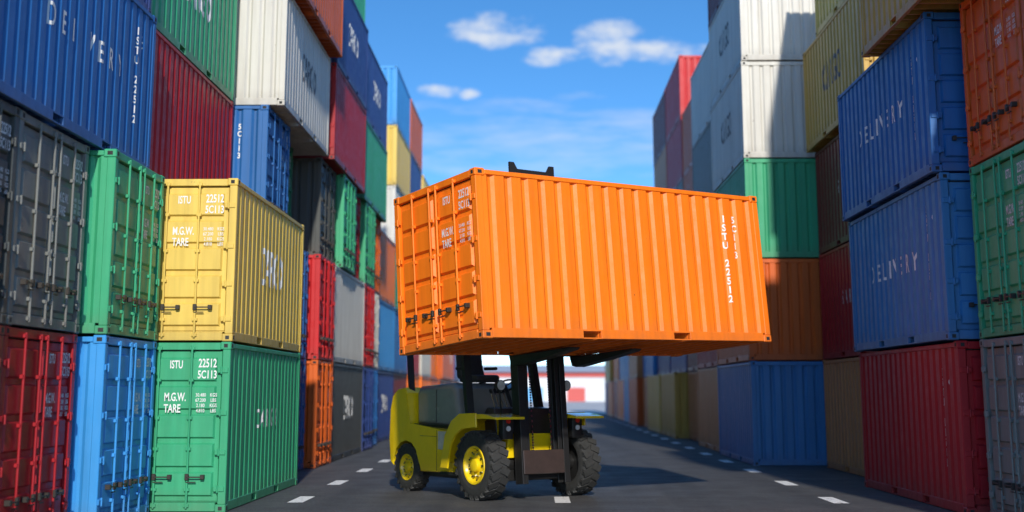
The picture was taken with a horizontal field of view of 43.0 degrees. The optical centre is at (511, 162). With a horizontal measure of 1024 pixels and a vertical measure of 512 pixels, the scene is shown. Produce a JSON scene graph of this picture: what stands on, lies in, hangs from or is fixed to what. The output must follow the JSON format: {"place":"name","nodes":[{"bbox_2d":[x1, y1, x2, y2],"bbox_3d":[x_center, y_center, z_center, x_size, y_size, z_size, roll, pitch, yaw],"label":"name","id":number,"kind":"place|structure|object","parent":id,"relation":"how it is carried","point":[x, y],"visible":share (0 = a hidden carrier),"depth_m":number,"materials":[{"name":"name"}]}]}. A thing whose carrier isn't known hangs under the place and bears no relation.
{"place":"outdoors","nodes":[
{"label":"outdoors","id":0,"kind":"place"},
{"bbox_2d":[461,365,604,401],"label":"warehouse","id":1,"kind":"structure","parent":0,"point":[587,383],"depth_m":246.30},
{"bbox_2d":[365,0,708,364],"label":"sky","id":2,"kind":"structure","parent":0,"point":[576,88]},
{"bbox_2d":[528,402,604,413],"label":"concrete apron","id":3,"kind":"object","parent":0,"point":[593,407],"depth_m":163.30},
{"bbox_2d":[227,414,955,511],"bbox_3d":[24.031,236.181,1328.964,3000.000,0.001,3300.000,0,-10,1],"label":"ground","id":4,"kind":"structure","parent":0,"point":[641,471],"depth_m":24.59,"materials":[{"name":"asphalt"}]},
{"bbox_2d":[0,325,4,386],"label":"shipping container","id":5,"kind":"object","parent":4,"relation":"on","point":[2,330],"visible":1,"depth_m":15.13,"materials":[{"name":"metal"}]},
{"bbox_2d":[0,99,20,323],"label":"shipping container","id":6,"kind":"object","parent":5,"relation":"on","point":[9,122],"visible":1,"depth_m":15.30,"materials":[{"name":"metal"}]},
{"bbox_2d":[0,325,77,511],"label":"shipping container","id":7,"kind":"object","parent":4,"relation":"on","point":[37,389],"visible":1,"depth_m":16.22,"materials":[{"name":"metal"}]},
{"bbox_2d":[0,109,89,333],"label":"shipping container","id":8,"kind":"object","parent":7,"relation":"on","point":[46,252],"visible":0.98,"depth_m":16.59,"materials":[{"name":"metal"}]},
{"bbox_2d":[67,335,156,511],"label":"shipping container","id":9,"kind":"object","parent":4,"relation":"on","point":[111,441],"visible":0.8,"depth_m":18.13,"materials":[{"name":"metal"}]},
{"bbox_2d":[63,149,164,340],"bbox_3d":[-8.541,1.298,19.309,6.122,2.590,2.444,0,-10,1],"label":"shipping container","id":10,"kind":"object","parent":9,"relation":"on","point":[120,284],"visible":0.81,"depth_m":18.54,"materials":[{"name":"metal"}]},
{"bbox_2d":[0,0,156,168],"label":"shipping container","id":11,"kind":"object","parent":10,"relation":"on","point":[81,71],"visible":0.9,"depth_m":17.79,"materials":[{"name":"metal"}]},
{"bbox_2d":[149,342,300,511],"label":"shipping container","id":12,"kind":"object","parent":4,"relation":"on","point":[225,426],"visible":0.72,"depth_m":20.31,"materials":[{"name":"metal"}]},
{"bbox_2d":[141,178,304,352],"bbox_3d":[-5.544,2.046,23.554,2.444,2.590,6.122,0,-10,1],"label":"shipping container","id":13,"kind":"object","parent":12,"relation":"on","point":[231,261],"visible":0.7,"depth_m":20.78,"materials":[{"name":"metal"}]},
{"bbox_2d":[297,359,305,469],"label":"shipping container","id":14,"kind":"object","parent":4,"relation":"on","point":[301,432],"visible":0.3,"depth_m":30.87,"materials":[{"name":"metal"}]},
{"bbox_2d":[289,251,308,358],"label":"shipping container","id":15,"kind":"object","parent":14,"relation":"on","point":[304,306],"visible":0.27,"depth_m":31.37,"materials":[{"name":"metal"}]},
{"bbox_2d":[288,147,292,216],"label":"shipping container","id":16,"kind":"object","parent":15,"relation":"on","point":[290,179],"visible":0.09,"depth_m":32.05,"materials":[{"name":"metal"}]},
{"bbox_2d":[303,360,332,467],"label":"shipping container","id":17,"kind":"object","parent":4,"relation":"on","point":[318,415],"visible":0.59,"depth_m":31.88,"materials":[{"name":"metal"}]},
{"bbox_2d":[306,254,335,361],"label":"shipping container","id":18,"kind":"object","parent":17,"relation":"on","point":[320,310],"visible":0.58,"depth_m":32.31,"materials":[{"name":"metal"}]},
{"bbox_2d":[291,157,336,262],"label":"shipping container","id":19,"kind":"object","parent":18,"relation":"on","point":[313,206],"visible":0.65,"depth_m":33.53,"materials":[{"name":"metal"}]},
{"bbox_2d":[331,362,362,461],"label":"shipping container","id":20,"kind":"object","parent":4,"relation":"on","point":[347,412],"visible":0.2,"depth_m":36.97,"materials":[{"name":"metal"}]},
{"bbox_2d":[325,265,364,365],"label":"shipping container","id":21,"kind":"object","parent":20,"relation":"on","point":[349,320],"visible":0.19,"depth_m":37.44,"materials":[{"name":"metal"}]},
{"bbox_2d":[334,174,356,274],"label":"shipping container","id":22,"kind":"object","parent":21,"relation":"on","point":[345,229],"visible":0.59,"depth_m":36.36,"materials":[{"name":"metal"}]},
{"bbox_2d":[293,63,365,193],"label":"shipping container","id":23,"kind":"object","parent":22,"relation":"on","point":[347,135],"visible":0.27,"depth_m":36.13,"materials":[{"name":"metal"}]},
{"bbox_2d":[330,0,368,110],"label":"shipping container","id":24,"kind":"object","parent":23,"relation":"on","point":[352,62],"visible":0.26,"depth_m":37.88,"materials":[{"name":"metal"}]},
{"bbox_2d":[354,0,365,22],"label":"shipping container","id":25,"kind":"object","parent":24,"relation":"on","point":[360,4],"depth_m":40.10,"materials":[{"name":"metal"}]},
{"bbox_2d":[352,196,360,279],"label":"shipping container","id":26,"kind":"object","parent":21,"relation":"on","point":[357,247],"visible":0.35,"depth_m":40.35,"materials":[{"name":"metal"}]},
{"bbox_2d":[361,367,373,451],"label":"shipping container","id":27,"kind":"object","parent":4,"relation":"on","point":[367,412],"visible":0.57,"depth_m":41.36,"materials":[{"name":"metal"}]},
{"bbox_2d":[356,284,374,367],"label":"shipping container","id":28,"kind":"object","parent":27,"relation":"on","point":[369,323],"visible":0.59,"depth_m":41.88,"materials":[{"name":"metal"}]},
{"bbox_2d":[359,202,375,288],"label":"shipping container","id":29,"kind":"object","parent":28,"relation":"on","point":[367,246],"visible":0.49,"depth_m":41.77,"materials":[{"name":"metal"}]},
{"bbox_2d":[372,369,377,445],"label":"shipping container","id":30,"kind":"object","parent":4,"relation":"on","point":[375,402],"visible":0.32,"depth_m":44.63,"materials":[{"name":"metal"}]},
{"bbox_2d":[367,293,379,368],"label":"shipping container","id":31,"kind":"object","parent":30,"relation":"on","point":[376,331],"visible":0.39,"depth_m":45.14,"materials":[{"name":"metal"}]},
{"bbox_2d":[374,218,380,294],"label":"shipping container","id":32,"kind":"object","parent":31,"relation":"on","point":[377,255],"visible":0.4,"depth_m":45.44,"materials":[{"name":"metal"}]},
{"bbox_2d":[356,118,387,222],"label":"shipping container","id":33,"kind":"object","parent":32,"relation":"on","point":[374,196],"visible":0.16,"depth_m":43.73,"materials":[{"name":"metal"}]},
{"bbox_2d":[366,42,387,150],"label":"shipping container","id":34,"kind":"object","parent":33,"relation":"on","point":[377,96],"visible":0.16,"depth_m":44.41,"materials":[{"name":"metal"}]},
{"bbox_2d":[377,371,393,442],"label":"shipping container","id":35,"kind":"object","parent":4,"relation":"on","point":[385,390],"visible":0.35,"depth_m":49.30,"materials":[{"name":"metal"}]},
{"bbox_2d":[378,299,394,371],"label":"shipping container","id":36,"kind":"object","parent":35,"relation":"on","point":[386,336],"visible":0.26,"depth_m":49.84,"materials":[{"name":"metal"}]},
{"bbox_2d":[379,230,395,306],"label":"shipping container","id":37,"kind":"object","parent":36,"relation":"on","point":[387,267],"visible":0.21,"depth_m":50.49,"materials":[{"name":"metal"}]},
{"bbox_2d":[393,374,406,394],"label":"shipping container","id":38,"kind":"object","parent":4,"relation":"on","point":[399,381],"visible":0.06,"depth_m":56.06,"materials":[{"name":"metal"}]},
{"bbox_2d":[393,310,407,373],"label":"shipping container","id":39,"kind":"object","parent":38,"relation":"on","point":[400,364],"visible":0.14,"depth_m":55.26,"materials":[{"name":"metal"}]},
{"bbox_2d":[395,249,397,311],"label":"shipping container","id":40,"kind":"object","parent":39,"relation":"on","point":[396,301],"visible":0.06,"depth_m":54.79,"materials":[{"name":"metal"}]},
{"bbox_2d":[381,185,402,243],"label":"shipping container","id":41,"kind":"object","parent":40,"relation":"on","point":[388,226],"visible":0.04,"depth_m":54.58,"materials":[{"name":"metal"}]},
{"bbox_2d":[387,125,410,195],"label":"shipping container","id":42,"kind":"object","parent":41,"relation":"on","point":[398,163],"visible":0.22,"depth_m":55.74,"materials":[{"name":"metal"}]},
{"bbox_2d":[380,65,410,148],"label":"shipping container","id":43,"kind":"object","parent":42,"relation":"on","point":[398,105],"visible":0.2,"depth_m":55.97,"materials":[{"name":"metal"}]},
{"bbox_2d":[420,376,430,387],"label":"shipping container","id":44,"kind":"object","parent":4,"relation":"on","point":[424,381],"visible":0.06,"depth_m":68.02,"materials":[{"name":"metal"}]},
{"bbox_2d":[419,355,430,377],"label":"shipping container","id":45,"kind":"object","parent":44,"relation":"on","point":[424,365],"visible":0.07,"depth_m":68.85,"materials":[{"name":"metal"}]},
{"bbox_2d":[431,378,438,384],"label":"shipping container","id":46,"kind":"object","parent":4,"relation":"on","point":[434,381],"visible":0.07,"depth_m":75.38,"materials":[{"name":"metal"}]},
{"bbox_2d":[426,355,436,378],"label":"shipping container","id":47,"kind":"object","parent":46,"relation":"on","point":[434,366],"visible":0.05,"depth_m":76.67,"materials":[{"name":"metal"}]},
{"bbox_2d":[439,379,445,383],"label":"shipping container","id":48,"kind":"object","parent":4,"relation":"on","point":[442,381],"visible":0.02,"depth_m":81.54,"materials":[{"name":"metal"}]},
{"bbox_2d":[433,355,449,379],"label":"shipping container","id":49,"kind":"object","parent":48,"relation":"on","point":[442,366],"visible":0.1,"depth_m":79.63,"materials":[{"name":"metal"}]},
{"bbox_2d":[389,161,640,500],"bbox_3d":[-0.006,3.024,23.650,2.400,5.902,5.400,7,-12,-35],"label":"forklift truck","id":50,"kind":"object","parent":4,"relation":"on","point":[477,433],"visible":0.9,"depth_m":22.97,"materials":[{"name":"yellow paint"}]},
{"bbox_2d":[394,167,770,356],"bbox_3d":[1.246,1.858,22.085,6.122,2.590,2.444,6,-17,-35],"label":"shipping container","id":51,"kind":"object","parent":50,"relation":"on","point":[491,262],"visible":1,"depth_m":20.80,"materials":[{"name":"metal"}]},
{"bbox_2d":[289,416,846,502],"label":"road marking","id":52,"kind":"object","parent":4,"relation":"on","point":[557,499],"visible":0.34,"depth_m":25.86,"materials":[{"name":"paint"}]},
{"bbox_2d":[607,381,613,416],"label":"shipping container","id":53,"kind":"object","parent":4,"relation":"on","point":[610,400],"visible":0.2,"depth_m":98.30,"materials":[{"name":"metal"}]},
{"bbox_2d":[605,360,612,381],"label":"shipping container","id":54,"kind":"object","parent":53,"relation":"on","point":[608,371],"visible":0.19,"depth_m":97.75,"materials":[{"name":"metal"}]},
{"bbox_2d":[613,381,617,417],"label":"shipping container","id":55,"kind":"object","parent":4,"relation":"on","point":[615,397],"visible":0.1,"depth_m":92.98,"materials":[{"name":"metal"}]},
{"bbox_2d":[617,380,623,419],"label":"shipping container","id":56,"kind":"object","parent":4,"relation":"on","point":[620,384],"visible":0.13,"depth_m":86.37,"materials":[{"name":"metal"}]},
{"bbox_2d":[619,356,626,379],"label":"shipping container","id":57,"kind":"object","parent":56,"relation":"on","point":[622,367],"visible":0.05,"depth_m":86.65,"materials":[{"name":"metal"}]},
{"bbox_2d":[623,379,628,421],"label":"shipping container","id":58,"kind":"object","parent":4,"relation":"on","point":[626,400],"visible":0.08,"depth_m":80.43,"materials":[{"name":"metal"}]},
{"bbox_2d":[629,377,643,425],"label":"shipping container","id":59,"kind":"object","parent":4,"relation":"on","point":[636,414],"visible":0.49,"depth_m":70.88,"materials":[{"name":"metal"}]},
{"bbox_2d":[629,356,642,377],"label":"shipping container","id":60,"kind":"object","parent":59,"relation":"on","point":[635,366],"visible":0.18,"depth_m":71.81,"materials":[{"name":"metal"}]},
{"bbox_2d":[643,377,647,426],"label":"shipping container","id":61,"kind":"object","parent":4,"relation":"on","point":[645,401],"visible":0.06,"depth_m":68.76,"materials":[{"name":"metal"}]},
{"bbox_2d":[643,356,656,376],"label":"shipping container","id":62,"kind":"object","parent":61,"relation":"on","point":[649,365],"visible":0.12,"depth_m":66.47,"materials":[{"name":"metal"}]},
{"bbox_2d":[647,374,660,433],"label":"shipping container","id":63,"kind":"object","parent":4,"relation":"on","point":[654,403],"visible":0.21,"depth_m":60.29,"materials":[{"name":"metal"}]},
{"bbox_2d":[657,356,670,374],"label":"shipping container","id":64,"kind":"object","parent":63,"relation":"on","point":[663,364],"visible":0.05,"depth_m":60.92,"materials":[{"name":"metal"}]},
{"bbox_2d":[660,372,688,438],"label":"shipping container","id":65,"kind":"object","parent":4,"relation":"on","point":[674,406],"visible":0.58,"depth_m":51.72,"materials":[{"name":"metal"}]},
{"bbox_2d":[670,355,687,372],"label":"shipping container","id":66,"kind":"object","parent":65,"relation":"on","point":[678,364],"visible":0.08,"depth_m":54.65,"materials":[{"name":"metal"}]},
{"bbox_2d":[688,372,698,440],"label":"shipping container","id":67,"kind":"object","parent":4,"relation":"on","point":[693,406],"visible":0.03,"depth_m":49.75,"materials":[{"name":"metal"}]},
{"bbox_2d":[687,353,697,371],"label":"shipping container","id":68,"kind":"object","parent":67,"relation":"on","point":[692,365],"visible":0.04,"depth_m":50.16,"materials":[{"name":"metal"}]},
{"bbox_2d":[697,367,719,450],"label":"shipping container","id":69,"kind":"object","parent":4,"relation":"on","point":[708,410],"visible":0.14,"depth_m":42.33,"materials":[{"name":"metal"}]},
{"bbox_2d":[697,350,723,368],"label":"shipping container","id":70,"kind":"object","parent":69,"relation":"on","point":[706,359],"visible":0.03,"depth_m":42.80,"materials":[{"name":"metal"}]},
{"bbox_2d":[717,361,826,465],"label":"shipping container","id":71,"kind":"object","parent":4,"relation":"on","point":[771,412],"visible":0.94,"depth_m":32.72,"materials":[{"name":"metal"}]},
{"bbox_2d":[717,259,837,364],"bbox_3d":[7.278,4.249,36.048,2.444,2.590,6.122,0,-10,1],"label":"shipping container","id":72,"kind":"object","parent":71,"relation":"on","point":[793,292],"visible":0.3,"depth_m":33.09,"materials":[{"name":"metal"}]},
{"bbox_2d":[714,158,818,258],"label":"shipping container","id":73,"kind":"object","parent":72,"relation":"on","point":[784,191],"visible":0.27,"depth_m":33.56,"materials":[{"name":"metal"}]},
{"bbox_2d":[710,61,815,192],"bbox_3d":[7.287,-0.870,36.960,2.444,2.590,6.122,0,-10,1],"label":"shipping container","id":74,"kind":"object","parent":73,"relation":"on","point":[757,110],"visible":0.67,"depth_m":34.09,"materials":[{"name":"metal"}]},
{"bbox_2d":[708,0,815,108],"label":"shipping container","id":75,"kind":"object","parent":74,"relation":"on","point":[739,31],"visible":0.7,"depth_m":34.41,"materials":[{"name":"metal"}]},
{"bbox_2d":[708,0,721,27],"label":"shipping container","id":76,"kind":"object","parent":75,"relation":"on","point":[713,6],"visible":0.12,"depth_m":39.82,"materials":[{"name":"metal"}]},
{"bbox_2d":[823,357,864,476],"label":"shipping container","id":77,"kind":"object","parent":4,"relation":"on","point":[843,419],"visible":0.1,"depth_m":29.99,"materials":[{"name":"metal"}]},
{"bbox_2d":[819,242,875,359],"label":"shipping container","id":78,"kind":"object","parent":77,"relation":"on","point":[836,306],"visible":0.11,"depth_m":30.73,"materials":[{"name":"metal"}]},
{"bbox_2d":[815,134,848,254],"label":"shipping container","id":79,"kind":"object","parent":78,"relation":"on","point":[833,229],"visible":0.06,"depth_m":31.45,"materials":[{"name":"metal"}]},
{"bbox_2d":[802,0,877,152],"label":"shipping container","id":80,"kind":"object","parent":79,"relation":"on","point":[835,64],"visible":0.21,"depth_m":30.41,"materials":[{"name":"metal"}]},
{"bbox_2d":[814,0,844,36],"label":"shipping container","id":81,"kind":"object","parent":80,"relation":"on","point":[826,11],"visible":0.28,"depth_m":31.13,"materials":[{"name":"metal"}]},
{"bbox_2d":[859,341,990,511],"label":"shipping container","id":82,"kind":"object","parent":4,"relation":"on","point":[923,427],"visible":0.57,"depth_m":21.36,"materials":[{"name":"metal"}]},
{"bbox_2d":[848,172,995,351],"bbox_3d":[7.937,1.942,22.961,2.444,2.590,6.122,0,-10,1],"label":"shipping container","id":83,"kind":"object","parent":82,"relation":"on","point":[913,269],"visible":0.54,"depth_m":21.55,"materials":[{"name":"metal"}]},
{"bbox_2d":[837,12,970,221],"bbox_3d":[7.830,-0.617,23.424,2.444,2.590,6.122,0,-10,1],"label":"shipping container","id":84,"kind":"object","parent":83,"relation":"on","point":[902,121],"visible":0.62,"depth_m":21.81,"materials":[{"name":"metal"}]},
{"bbox_2d":[859,0,964,57],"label":"shipping container","id":85,"kind":"object","parent":84,"relation":"on","point":[885,25],"visible":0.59,"depth_m":22.16,"materials":[{"name":"metal"}]},
{"bbox_2d":[979,335,1023,511],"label":"shipping container","id":86,"kind":"object","parent":4,"relation":"on","point":[1002,365],"visible":1,"depth_m":18.45,"materials":[{"name":"metal"}]},
{"bbox_2d":[969,141,1023,338],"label":"shipping container","id":87,"kind":"object","parent":86,"relation":"on","point":[997,189],"visible":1,"depth_m":18.60,"materials":[{"name":"metal"}]},
{"bbox_2d":[959,0,1023,166],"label":"shipping container","id":88,"kind":"object","parent":87,"relation":"on","point":[991,31],"visible":1,"depth_m":18.87,"materials":[{"name":"metal"}]},
{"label":"shipping container","id":89,"kind":"object","parent":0,"visible":0},
{"bbox_2d":[692,121,711,192],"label":"shipping container","id":90,"kind":"object","parent":89,"relation":"on","point":[702,164],"visible":0.09,"depth_m":43.55,"materials":[{"name":"metal"}]},
{"bbox_2d":[690,42,710,147],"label":"shipping container","id":91,"kind":"object","parent":90,"relation":"on","point":[700,99],"visible":0.16,"depth_m":44.21,"materials":[{"name":"metal"}]},
{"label":"shipping container","id":92,"kind":"object","parent":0,"visible":0},
{"bbox_2d":[683,165,692,190],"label":"shipping container","id":93,"kind":"object","parent":92,"relation":"on","point":[688,181],"visible":0.06,"depth_m":50.96,"materials":[{"name":"metal"}]},
{"bbox_2d":[682,99,691,176],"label":"shipping container","id":94,"kind":"object","parent":93,"relation":"on","point":[687,138],"visible":0.05,"depth_m":51.50,"materials":[{"name":"metal"}]},
{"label":"shipping container","id":95,"kind":"object","parent":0,"visible":0},
{"bbox_2d":[676,179,682,189],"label":"shipping container","id":96,"kind":"object","parent":95,"relation":"on","point":[680,186],"visible":0.02,"depth_m":53.72,"materials":[{"name":"metal"}]},
{"bbox_2d":[666,116,682,188],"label":"shipping container","id":97,"kind":"object","parent":96,"relation":"on","point":[674,156],"visible":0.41,"depth_m":55.75,"materials":[{"name":"metal"}]},
{"bbox_2d":[665,55,701,142],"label":"shipping container","id":98,"kind":"object","parent":97,"relation":"on","point":[677,92],"visible":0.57,"depth_m":54.31,"materials":[{"name":"metal"}]},
{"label":"shipping container","id":99,"kind":"object","parent":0,"visible":0},
{"bbox_2d":[654,145,666,187],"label":"shipping container","id":100,"kind":"object","parent":99,"relation":"on","point":[660,174],"visible":0.12,"depth_m":61.85,"materials":[{"name":"metal"}]},
{"bbox_2d":[652,90,665,166],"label":"shipping container","id":101,"kind":"object","parent":100,"relation":"on","point":[659,131],"visible":0.12,"depth_m":62.72,"materials":[{"name":"metal"}]},
{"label":"shipping container","id":102,"kind":"object","parent":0,"visible":0},
{"bbox_2d":[149,29,233,178],"bbox_3d":[-7.092,-0.510,24.028,2.444,2.590,6.122,0,-10,1],"label":"shipping container","id":103,"kind":"object","parent":102,"relation":"on","point":[192,121],"visible":0.12,"depth_m":23.57,"materials":[{"name":"metal"}]},
{"bbox_2d":[151,0,237,101],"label":"shipping container","id":104,"kind":"object","parent":103,"relation":"on","point":[200,35],"visible":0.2,"depth_m":25.04,"materials":[{"name":"metal"}]},
{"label":"shipping container","id":105,"kind":"object","parent":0,"visible":0},
{"bbox_2d":[231,105,290,214],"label":"shipping container","id":106,"kind":"object","parent":105,"relation":"on","point":[260,149],"visible":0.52,"depth_m":27.40,"materials":[{"name":"metal"}]},
{"bbox_2d":[233,0,330,155],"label":"shipping container","id":107,"kind":"object","parent":106,"relation":"on","point":[282,63],"visible":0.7,"depth_m":28.06,"materials":[{"name":"metal"}]},
{"bbox_2d":[295,0,343,57],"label":"shipping container","id":108,"kind":"object","parent":107,"relation":"on","point":[324,18],"visible":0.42,"depth_m":32.05,"materials":[{"name":"metal"}]},
{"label":"shipping container","id":109,"kind":"object","parent":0,"visible":0},
{"bbox_2d":[410,153,421,192],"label":"shipping container","id":110,"kind":"object","parent":109,"relation":"on","point":[415,178],"visible":0.07,"depth_m":63.56,"materials":[{"name":"metal"}]},
{"bbox_2d":[410,99,422,172],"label":"shipping container","id":111,"kind":"object","parent":110,"relation":"on","point":[416,127],"visible":0.19,"depth_m":64.20,"materials":[{"name":"metal"}]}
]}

